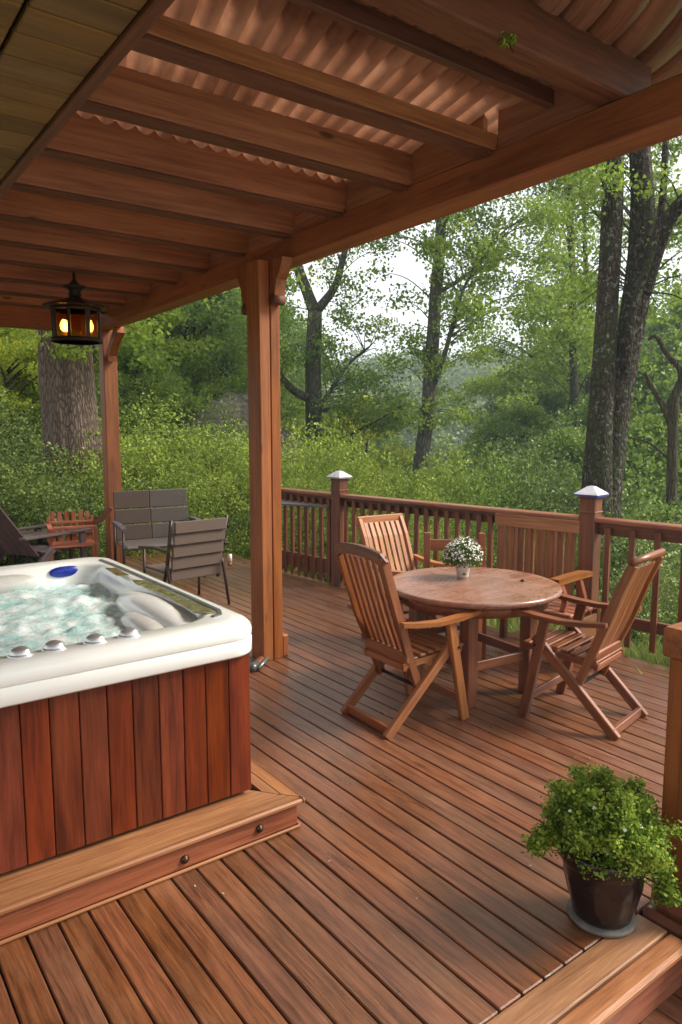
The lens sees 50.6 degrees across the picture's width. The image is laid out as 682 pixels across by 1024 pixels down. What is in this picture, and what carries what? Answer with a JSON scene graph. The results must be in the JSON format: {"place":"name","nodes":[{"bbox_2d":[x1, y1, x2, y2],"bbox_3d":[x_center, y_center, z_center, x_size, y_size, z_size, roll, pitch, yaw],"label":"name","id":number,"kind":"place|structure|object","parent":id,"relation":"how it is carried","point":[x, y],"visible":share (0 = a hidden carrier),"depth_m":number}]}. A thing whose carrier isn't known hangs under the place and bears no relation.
{"place":"outdoors","nodes":[
{"label":"outdoors","id":0,"kind":"place"},
{"bbox_2d":[154,391,312,476],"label":"hill","id":1,"kind":"structure","parent":0,"point":[241,400],"depth_m":17.01},
{"bbox_2d":[285,138,681,363],"label":"sky","id":2,"kind":"structure","parent":0,"point":[404,264]},
{"bbox_3d":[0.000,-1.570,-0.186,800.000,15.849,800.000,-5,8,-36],"label":"ground","id":3,"kind":"structure","parent":0,"visible":0},
{"bbox_2d":[0,339,40,457],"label":"woodland tree","id":4,"kind":"object","parent":3,"relation":"on","point":[25,381],"visible":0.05,"depth_m":16.86},
{"bbox_2d":[0,390,41,478],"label":"shrub","id":5,"kind":"object","parent":3,"relation":"on","point":[21,418],"visible":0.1,"depth_m":13.21},
{"bbox_2d":[1,330,40,433],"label":"woodland tree","id":6,"kind":"object","parent":3,"relation":"on","point":[26,395],"visible":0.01,"depth_m":18.68},
{"bbox_2d":[0,937,63,1023],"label":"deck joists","id":7,"kind":"object","parent":3,"relation":"on","point":[9,997],"depth_m":2.31},
{"bbox_2d":[0,507,91,561],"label":"reclining lounger","id":8,"kind":"object","parent":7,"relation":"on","point":[13,540],"visible":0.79,"depth_m":8.15},
{"bbox_2d":[0,551,669,1023],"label":"deck floor","id":9,"kind":"structure","parent":7,"relation":"on","point":[426,895],"depth_m":2.83},
{"bbox_2d":[12,529,73,564],"bbox_3d":[-3.687,0.476,8.907,0.500,0.460,0.640,6,9,43],"label":"table","id":10,"kind":"object","parent":9,"relation":"on","point":[34,533],"visible":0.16,"depth_m":8.85},
{"bbox_2d":[46,507,112,560],"bbox_3d":[-3.104,0.348,8.652,0.771,0.775,0.525,-3,7,-25],"label":"rustic chair","id":11,"kind":"object","parent":9,"relation":"on","point":[89,521],"visible":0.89,"depth_m":8.73},
{"bbox_2d":[0,759,304,944],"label":"tub platform","id":12,"kind":"structure","parent":9,"relation":"on","point":[55,886],"depth_m":2.78},
{"bbox_2d":[0,557,251,873],"bbox_3d":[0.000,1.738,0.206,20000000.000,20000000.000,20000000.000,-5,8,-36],"label":"hot tub","id":13,"kind":"object","parent":12,"relation":"on","point":[124,698],"visible":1,"depth_m":2.87},
{"bbox_2d":[111,488,201,564],"bbox_3d":[-2.140,0.261,8.451,0.980,0.995,0.656,-4,8,-29],"label":"patio loveseat","id":14,"kind":"object","parent":9,"relation":"on","point":[125,536],"visible":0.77,"depth_m":8.60},
{"bbox_2d":[138,515,231,603],"bbox_3d":[-1.534,0.472,7.105,0.740,0.896,0.621,-6,9,-42],"label":"patio chair","id":15,"kind":"object","parent":9,"relation":"on","point":[198,548],"visible":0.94,"depth_m":6.89},
{"bbox_2d":[249,655,269,671],"bbox_3d":[-0.595,1.102,5.336,0.087,0.064,0.367,1,7,10],"label":"boot scraper","id":16,"kind":"object","parent":9,"relation":"on","point":[259,662],"visible":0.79,"depth_m":5.22},
{"bbox_2d":[0,0,681,660],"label":"pergola","id":17,"kind":"object","parent":9,"relation":"on","point":[252,150],"visible":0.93,"depth_m":3.54},
{"bbox_2d":[42,271,106,344],"bbox_3d":[-2.275,-1.758,6.173,0.547,0.600,0.547,-5,8,-36],"label":"hanging lantern","id":18,"kind":"object","parent":17,"relation":"hanging from","point":[74,303],"visible":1,"depth_m":6.08},
{"bbox_2d":[0,0,174,198],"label":"porch ceiling","id":19,"kind":"structure","parent":17,"relation":"attached to","point":[60,60],"depth_m":1.97},
{"bbox_2d":[498,31,517,52],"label":"fern sprig","id":20,"kind":"object","parent":17,"relation":"on","point":[504,41],"visible":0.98,"depth_m":2.50},
{"bbox_2d":[356,513,453,637],"bbox_3d":[0.520,0.569,5.867,0.596,1.024,0.751,-4,8,-32],"label":"folding chair","id":21,"kind":"object","parent":9,"relation":"on","point":[363,523],"visible":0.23,"depth_m":6.05},
{"bbox_2d":[334,543,480,738],"bbox_3d":[0.382,0.709,4.353,0.719,1.103,0.596,-4,8,-33],"label":"folding chair","id":22,"kind":"object","parent":9,"relation":"on","point":[394,649],"visible":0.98,"depth_m":4.23},
{"bbox_2d":[423,532,486,658],"bbox_3d":[0.904,0.639,5.655,0.490,0.902,0.476,0,7,3],"label":"back chair","id":23,"kind":"object","parent":9,"relation":"on","point":[434,544],"visible":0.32,"depth_m":5.80},
{"bbox_2d":[393,567,562,708],"bbox_3d":[0.880,0.820,4.854,1.150,0.730,1.150,-5,8,-36],"label":"dining table","id":24,"kind":"object","parent":9,"relation":"on","point":[493,593],"visible":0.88,"depth_m":4.61},
{"bbox_2d":[441,535,482,577],"bbox_3d":[0.837,0.306,4.965,0.294,0.293,0.285,-5,8,-36],"label":"flower pot","id":25,"kind":"object","parent":24,"relation":"on","point":[461,561],"visible":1,"depth_m":4.91},
{"bbox_2d":[281,471,681,653],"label":"deck railing","id":26,"kind":"object","parent":9,"relation":"on","point":[589,525],"visible":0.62,"depth_m":6.35},
{"bbox_2d":[499,570,600,671],"bbox_3d":[1.471,0.760,5.547,0.528,0.686,0.880,-7,9,-44],"label":"folding chair","id":27,"kind":"object","parent":9,"relation":"on","point":[561,608],"visible":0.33,"depth_m":5.30},
{"bbox_2d":[511,548,665,740],"bbox_3d":[1.480,0.732,4.351,0.721,1.057,0.596,6,9,42],"label":"folding chair","id":28,"kind":"object","parent":9,"relation":"on","point":[603,649],"visible":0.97,"depth_m":4.25},
{"bbox_2d":[520,756,681,937],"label":"potted plant","id":29,"kind":"object","parent":9,"relation":"on","point":[604,832],"visible":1,"depth_m":2.47},
{"bbox_2d":[0,448,82,565],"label":"shrub","id":30,"kind":"object","parent":3,"relation":"on","point":[6,465],"visible":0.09,"depth_m":10.27},
{"bbox_2d":[0,327,98,450],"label":"woodland tree","id":31,"kind":"object","parent":3,"relation":"on","point":[27,355],"visible":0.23,"depth_m":15.77},
{"bbox_2d":[0,472,105,565],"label":"shrub","id":32,"kind":"object","parent":3,"relation":"on","point":[11,511],"visible":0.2,"depth_m":9.52},
{"bbox_2d":[0,488,106,565],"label":"shrub","id":33,"kind":"object","parent":3,"relation":"on","point":[40,517],"visible":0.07,"depth_m":9.55},
{"bbox_2d":[0,409,133,522],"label":"shrub","id":34,"kind":"object","parent":3,"relation":"on","point":[29,456],"visible":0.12,"depth_m":11.39},
{"bbox_2d":[1,329,145,432],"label":"woodland tree","id":35,"kind":"object","parent":3,"relation":"on","point":[36,335],"visible":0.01,"depth_m":18.55},
{"bbox_2d":[0,448,165,565],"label":"shrub","id":36,"kind":"object","parent":3,"relation":"on","point":[43,479],"visible":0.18,"depth_m":10.31},
{"bbox_2d":[29,476,137,558],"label":"shrub","id":37,"kind":"object","parent":3,"relation":"on","point":[93,508],"visible":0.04,"depth_m":10.08},
{"bbox_2d":[22,308,197,441],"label":"woodland tree","id":38,"kind":"object","parent":3,"relation":"on","point":[130,377],"depth_m":21.04},
{"bbox_2d":[74,522,158,557],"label":"shrub","id":39,"kind":"object","parent":3,"relation":"on","point":[103,531],"visible":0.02,"depth_m":9.87},
{"bbox_2d":[6,374,232,478],"bbox_3d":[-4.630,-0.938,16.475,5.813,4.380,5.289,-2,7,-13],"label":"shrub","id":40,"kind":"object","parent":3,"relation":"on","point":[122,422],"visible":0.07,"depth_m":15.90},
{"bbox_2d":[4,307,248,449],"bbox_3d":[-5.059,-0.344,18.303,6.722,10.501,6.112,-2,7,-15],"label":"woodland tree","id":41,"kind":"object","parent":3,"relation":"on","point":[180,355],"visible":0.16,"depth_m":17.73},
{"bbox_2d":[53,427,205,522],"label":"shrub","id":42,"kind":"object","parent":3,"relation":"on","point":[123,461],"visible":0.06,"depth_m":11.78},
{"bbox_2d":[88,521,171,559],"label":"shrub","id":43,"kind":"object","parent":3,"relation":"on","point":[147,550],"visible":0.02,"depth_m":9.91},
{"bbox_2d":[94,342,195,437],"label":"woodland tree","id":44,"kind":"object","parent":3,"relation":"on","point":[163,383],"visible":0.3,"depth_m":16.16},
{"bbox_2d":[75,478,230,556],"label":"shrub","id":45,"kind":"object","parent":3,"relation":"on","point":[195,502],"visible":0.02,"depth_m":10.50},
{"bbox_2d":[66,389,248,507],"bbox_3d":[-3.572,-0.367,13.113,4.926,3.703,5.278,1,7,8],"label":"shrub","id":46,"kind":"object","parent":3,"relation":"on","point":[148,465],"visible":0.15,"depth_m":12.71},
{"bbox_2d":[0,259,333,496],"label":"tree","id":47,"kind":"object","parent":3,"relation":"on","point":[68,400],"visible":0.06,"depth_m":11.67},
{"bbox_2d":[104,421,249,527],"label":"shrub","id":48,"kind":"object","parent":3,"relation":"on","point":[216,460],"visible":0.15,"depth_m":12.08},
{"bbox_2d":[136,447,249,551],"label":"shrub","id":49,"kind":"object","parent":3,"relation":"on","point":[165,474],"visible":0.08,"depth_m":11.14},
{"bbox_2d":[156,531,250,559],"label":"shrub","id":50,"kind":"object","parent":3,"relation":"on","point":[236,545],"visible":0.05,"depth_m":10.21},
{"bbox_2d":[94,287,325,412],"bbox_3d":[-4.232,-2.088,21.696,7.353,10.741,7.843,1,7,8],"label":"woodland tree","id":51,"kind":"object","parent":3,"relation":"on","point":[219,305],"visible":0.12,"depth_m":20.49},
{"bbox_2d":[136,395,288,499],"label":"shrub","id":52,"kind":"object","parent":3,"relation":"on","point":[230,427],"visible":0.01,"depth_m":14.39},
{"bbox_2d":[169,443,294,553],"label":"shrub","id":53,"kind":"object","parent":3,"relation":"on","point":[245,505],"visible":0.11,"depth_m":11.12},
{"bbox_2d":[159,299,304,441],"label":"woodland tree","id":54,"kind":"object","parent":3,"relation":"on","point":[197,337],"visible":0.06,"depth_m":20.92},
{"bbox_2d":[205,503,282,558],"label":"shrub","id":55,"kind":"object","parent":3,"relation":"on","point":[234,524],"visible":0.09,"depth_m":10.69},
{"bbox_2d":[158,272,337,443],"bbox_3d":[-4.504,-3.820,25.316,7.978,12.892,7.442,-5,9,-38],"label":"woodland tree","id":56,"kind":"object","parent":3,"relation":"on","point":[293,290],"visible":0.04,"depth_m":24.36},
{"bbox_2d":[180,428,345,500],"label":"shrub","id":57,"kind":"object","parent":3,"relation":"on","point":[286,447],"visible":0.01,"depth_m":13.50},
{"bbox_2d":[227,372,323,440],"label":"woodland tree","id":58,"kind":"object","parent":3,"relation":"on","point":[299,423],"visible":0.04,"depth_m":22.79},
{"bbox_2d":[235,524,325,572],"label":"shrub","id":59,"kind":"object","parent":3,"relation":"on","point":[249,538],"visible":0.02,"depth_m":10.43},
{"bbox_2d":[224,291,338,426],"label":"woodland tree","id":60,"kind":"object","parent":3,"relation":"on","point":[297,378],"visible":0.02,"depth_m":28.55},
{"bbox_2d":[191,418,378,532],"bbox_3d":[-0.799,0.182,12.741,4.184,3.647,4.270,2,7,20],"label":"shrub","id":61,"kind":"object","parent":3,"relation":"on","point":[296,466],"visible":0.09,"depth_m":12.02},
{"bbox_2d":[284,394,305,423],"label":"woodland tree","id":62,"kind":"object","parent":3,"relation":"on","point":[293,417],"depth_m":28.65},
{"bbox_2d":[224,466,402,581],"bbox_3d":[-0.520,0.489,10.602,3.014,2.321,2.953,0,7,0],"label":"shrub","id":63,"kind":"object","parent":3,"relation":"on","point":[302,509],"visible":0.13,"depth_m":10.20},
{"bbox_2d":[222,240,420,475],"bbox_3d":[-0.204,-6.451,19.630,6.698,12.654,6.192,-5,8,-36],"label":"forked tree","id":64,"kind":"object","parent":3,"relation":"on","point":[311,396],"visible":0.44,"depth_m":19.32},
{"bbox_2d":[292,414,362,481],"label":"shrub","id":65,"kind":"object","parent":3,"relation":"on","point":[304,431],"visible":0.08,"depth_m":21.67},
{"bbox_2d":[282,523,374,587],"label":"shrub","id":66,"kind":"object","parent":3,"relation":"on","point":[317,576],"visible":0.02,"depth_m":9.71},
{"bbox_2d":[324,403,382,471],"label":"woodland tree","id":67,"kind":"object","parent":3,"relation":"on","point":[351,431],"visible":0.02,"depth_m":27.57},
{"bbox_2d":[281,411,427,541],"bbox_3d":[0.059,0.256,12.093,4.223,3.888,3.941,0,7,-1],"label":"shrub","id":68,"kind":"object","parent":3,"relation":"on","point":[358,466],"visible":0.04,"depth_m":11.74},
{"bbox_2d":[35,330,674,472],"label":"distant forest","id":69,"kind":"object","parent":3,"relation":"on","point":[457,432],"visible":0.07,"depth_m":74.37},
{"bbox_2d":[288,461,443,583],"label":"shrub","id":70,"kind":"object","parent":3,"relation":"on","point":[388,488],"visible":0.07,"depth_m":10.01},
{"bbox_2d":[325,394,414,490],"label":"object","id":71,"kind":"object","parent":3,"relation":"on","point":[365,438],"visible":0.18,"depth_m":23.57},
{"bbox_2d":[353,416,415,468],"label":"woodland tree","id":72,"kind":"object","parent":3,"relation":"on","point":[382,440],"visible":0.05,"depth_m":39.22},
{"bbox_2d":[319,453,454,535],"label":"shrub","id":73,"kind":"object","parent":3,"relation":"on","point":[418,485],"visible":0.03,"depth_m":11.16},
{"bbox_2d":[371,439,413,494],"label":"shrub","id":74,"kind":"object","parent":3,"relation":"on","point":[403,465],"visible":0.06,"depth_m":25.55},
{"bbox_2d":[348,512,443,590],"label":"shrub","id":75,"kind":"object","parent":3,"relation":"on","point":[420,541],"visible":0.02,"depth_m":9.32},
{"bbox_2d":[357,484,485,555],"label":"shrub","id":76,"kind":"object","parent":3,"relation":"on","point":[439,499],"visible":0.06,"depth_m":10.45},
{"bbox_2d":[401,454,447,480],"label":"shrub","id":77,"kind":"object","parent":3,"relation":"on","point":[432,464],"visible":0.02,"depth_m":31.45},
{"bbox_2d":[353,431,521,531],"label":"shrub","id":78,"kind":"object","parent":3,"relation":"on","point":[460,464],"visible":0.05,"depth_m":11.44},
{"bbox_2d":[427,466,447,495],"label":"woodland tree","id":79,"kind":"object","parent":3,"relation":"on","point":[437,476],"visible":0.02,"depth_m":17.83},
{"bbox_2d":[226,550,669,673],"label":"grass","id":80,"kind":"structure","parent":3,"relation":"on","point":[657,657],"depth_m":5.88},
{"bbox_2d":[413,533,509,618],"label":"shrub","id":81,"kind":"object","parent":3,"relation":"on","point":[441,553],"visible":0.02,"depth_m":8.85},
{"bbox_2d":[359,172,583,495],"bbox_3d":[3.328,-6.102,17.443,6.514,13.384,6.129,-5,8,-36],"label":"leaning tree","id":82,"kind":"object","parent":3,"relation":"on","point":[436,249],"visible":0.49,"depth_m":17.01},
{"bbox_2d":[447,421,533,489],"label":"woodland tree","id":83,"kind":"object","parent":3,"relation":"on","point":[510,432],"visible":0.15,"depth_m":20.03},
{"bbox_2d":[438,489,543,563],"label":"shrub","id":84,"kind":"object","parent":3,"relation":"on","point":[464,524],"depth_m":9.95},
{"bbox_2d":[440,400,556,473],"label":"woodland tree","id":85,"kind":"object","parent":3,"relation":"on","point":[527,414],"visible":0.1,"depth_m":20.88},
{"bbox_2d":[420,446,579,538],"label":"shrub","id":86,"kind":"object","parent":3,"relation":"on","point":[475,482],"visible":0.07,"depth_m":11.39},
{"bbox_2d":[453,370,570,459],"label":"woodland tree","id":87,"kind":"object","parent":3,"relation":"on","point":[547,401],"visible":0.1,"depth_m":23.97},
{"bbox_2d":[501,427,585,501],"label":"woodland tree","id":88,"kind":"object","parent":3,"relation":"on","point":[572,444],"visible":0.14,"depth_m":14.93},
{"bbox_2d":[470,507,616,619],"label":"shrub","id":89,"kind":"object","parent":3,"relation":"on","point":[486,528],"visible":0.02,"depth_m":8.85},
{"bbox_2d":[441,286,648,486],"bbox_3d":[7.038,-1.668,26.208,7.334,12.602,8.066,-2,7,-13],"label":"woodland tree","id":90,"kind":"object","parent":3,"relation":"on","point":[486,385],"visible":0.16,"depth_m":24.73},
{"bbox_2d":[428,431,665,538],"bbox_3d":[3.179,0.674,12.585,5.052,4.126,4.942,0,7,-1],"label":"shrub","id":91,"kind":"object","parent":3,"relation":"on","point":[524,477],"visible":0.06,"depth_m":12.15},
{"bbox_2d":[482,510,620,618],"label":"shrub","id":92,"kind":"object","parent":3,"relation":"on","point":[543,561],"visible":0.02,"depth_m":8.67},
{"bbox_2d":[444,404,665,513],"bbox_3d":[4.233,0.045,15.497,5.771,4.703,5.734,-1,7,-12],"label":"shrub","id":93,"kind":"object","parent":3,"relation":"on","point":[498,445],"visible":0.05,"depth_m":15.39},
{"bbox_2d":[498,171,629,419],"bbox_3d":[5.691,-6.531,19.319,4.617,15.108,4.562,-5,8,-36],"label":"slender tree","id":94,"kind":"object","parent":3,"relation":"on","point":[564,336],"visible":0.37,"depth_m":18.97},
{"bbox_2d":[467,310,663,480],"bbox_3d":[8.915,-0.467,27.020,8.118,14.064,8.703,3,7,26],"label":"woodland tree","id":95,"kind":"object","parent":3,"relation":"on","point":[491,405],"depth_m":25.80},
{"bbox_2d":[510,158,627,403],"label":"slender tree","id":96,"kind":"object","parent":3,"relation":"on","point":[546,369],"visible":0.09,"depth_m":19.96},
{"bbox_2d":[502,441,677,569],"bbox_3d":[3.448,0.734,11.042,4.170,3.618,4.197,-2,7,-14],"label":"shrub","id":97,"kind":"object","parent":3,"relation":"on","point":[537,490],"visible":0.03,"depth_m":10.92},
{"bbox_2d":[530,393,679,510],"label":"woodland tree","id":98,"kind":"object","parent":3,"relation":"on","point":[582,410],"visible":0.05,"depth_m":17.68},
{"bbox_2d":[546,293,673,404],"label":"woodland tree","id":99,"kind":"object","parent":3,"relation":"on","point":[619,306],"depth_m":28.57},
{"bbox_2d":[544,496,679,612],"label":"shrub","id":100,"kind":"object","parent":3,"relation":"on","point":[645,543],"visible":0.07,"depth_m":8.71},
{"bbox_2d":[543,135,681,566],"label":"mossy tree","id":101,"kind":"object","parent":3,"relation":"on","point":[651,234],"visible":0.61,"depth_m":9.14},
{"bbox_2d":[549,367,681,478],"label":"woodland tree","id":102,"kind":"object","parent":3,"relation":"on","point":[645,386],"visible":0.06,"depth_m":19.64},
{"bbox_2d":[550,282,681,439],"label":"woodland tree","id":103,"kind":"object","parent":3,"relation":"on","point":[654,353],"visible":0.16,"depth_m":19.99},
{"bbox_2d":[559,470,681,558],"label":"shrub","id":104,"kind":"object","parent":3,"relation":"on","point":[660,511],"visible":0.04,"depth_m":10.63},
{"bbox_2d":[564,543,679,642],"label":"shrub","id":105,"kind":"object","parent":3,"relation":"on","point":[675,580],"visible":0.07,"depth_m":7.33},
{"bbox_2d":[564,505,681,615],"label":"shrub","id":106,"kind":"object","parent":3,"relation":"on","point":[676,555],"visible":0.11,"depth_m":8.65},
{"bbox_2d":[575,591,677,649],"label":"shrub","id":107,"kind":"object","parent":3,"relation":"on","point":[666,619],"visible":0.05,"depth_m":6.75},
{"bbox_2d":[577,480,681,546],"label":"shrub","id":108,"kind":"object","parent":3,"relation":"on","point":[676,508],"visible":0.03,"depth_m":10.97},
{"bbox_2d":[581,413,681,520],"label":"woodland tree","id":109,"kind":"object","parent":3,"relation":"on","point":[648,421],"visible":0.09,"depth_m":15.29},
{"bbox_2d":[621,371,681,519],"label":"woodland tree","id":110,"kind":"object","parent":3,"relation":"on","point":[664,464],"visible":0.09,"depth_m":14.32},
{"bbox_2d":[623,330,681,521],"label":"crooked tree","id":111,"kind":"object","parent":3,"relation":"on","point":[671,417],"visible":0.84,"depth_m":10.89},
{"bbox_2d":[631,578,678,650],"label":"shrub","id":112,"kind":"object","parent":3,"relation":"on","point":[648,608],"visible":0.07,"depth_m":6.72},
{"bbox_2d":[639,984,681,1023],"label":"deck floor","id":113,"kind":"structure","parent":3,"relation":"on","point":[668,1010],"depth_m":2.38},
{"bbox_2d":[486,914,681,1023],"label":"deck step","id":114,"kind":"object","parent":113,"relation":"on","point":[634,976],"visible":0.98,"depth_m":2.31},
{"bbox_2d":[641,622,681,939],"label":"corner post","id":115,"kind":"object","parent":113,"relation":"on","point":[668,920],"visible":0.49,"depth_m":2.52},
{"bbox_2d":[641,307,681,440],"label":"woodland tree","id":116,"kind":"object","parent":3,"relation":"on","point":[651,329],"visible":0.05,"depth_m":23.70}
]}

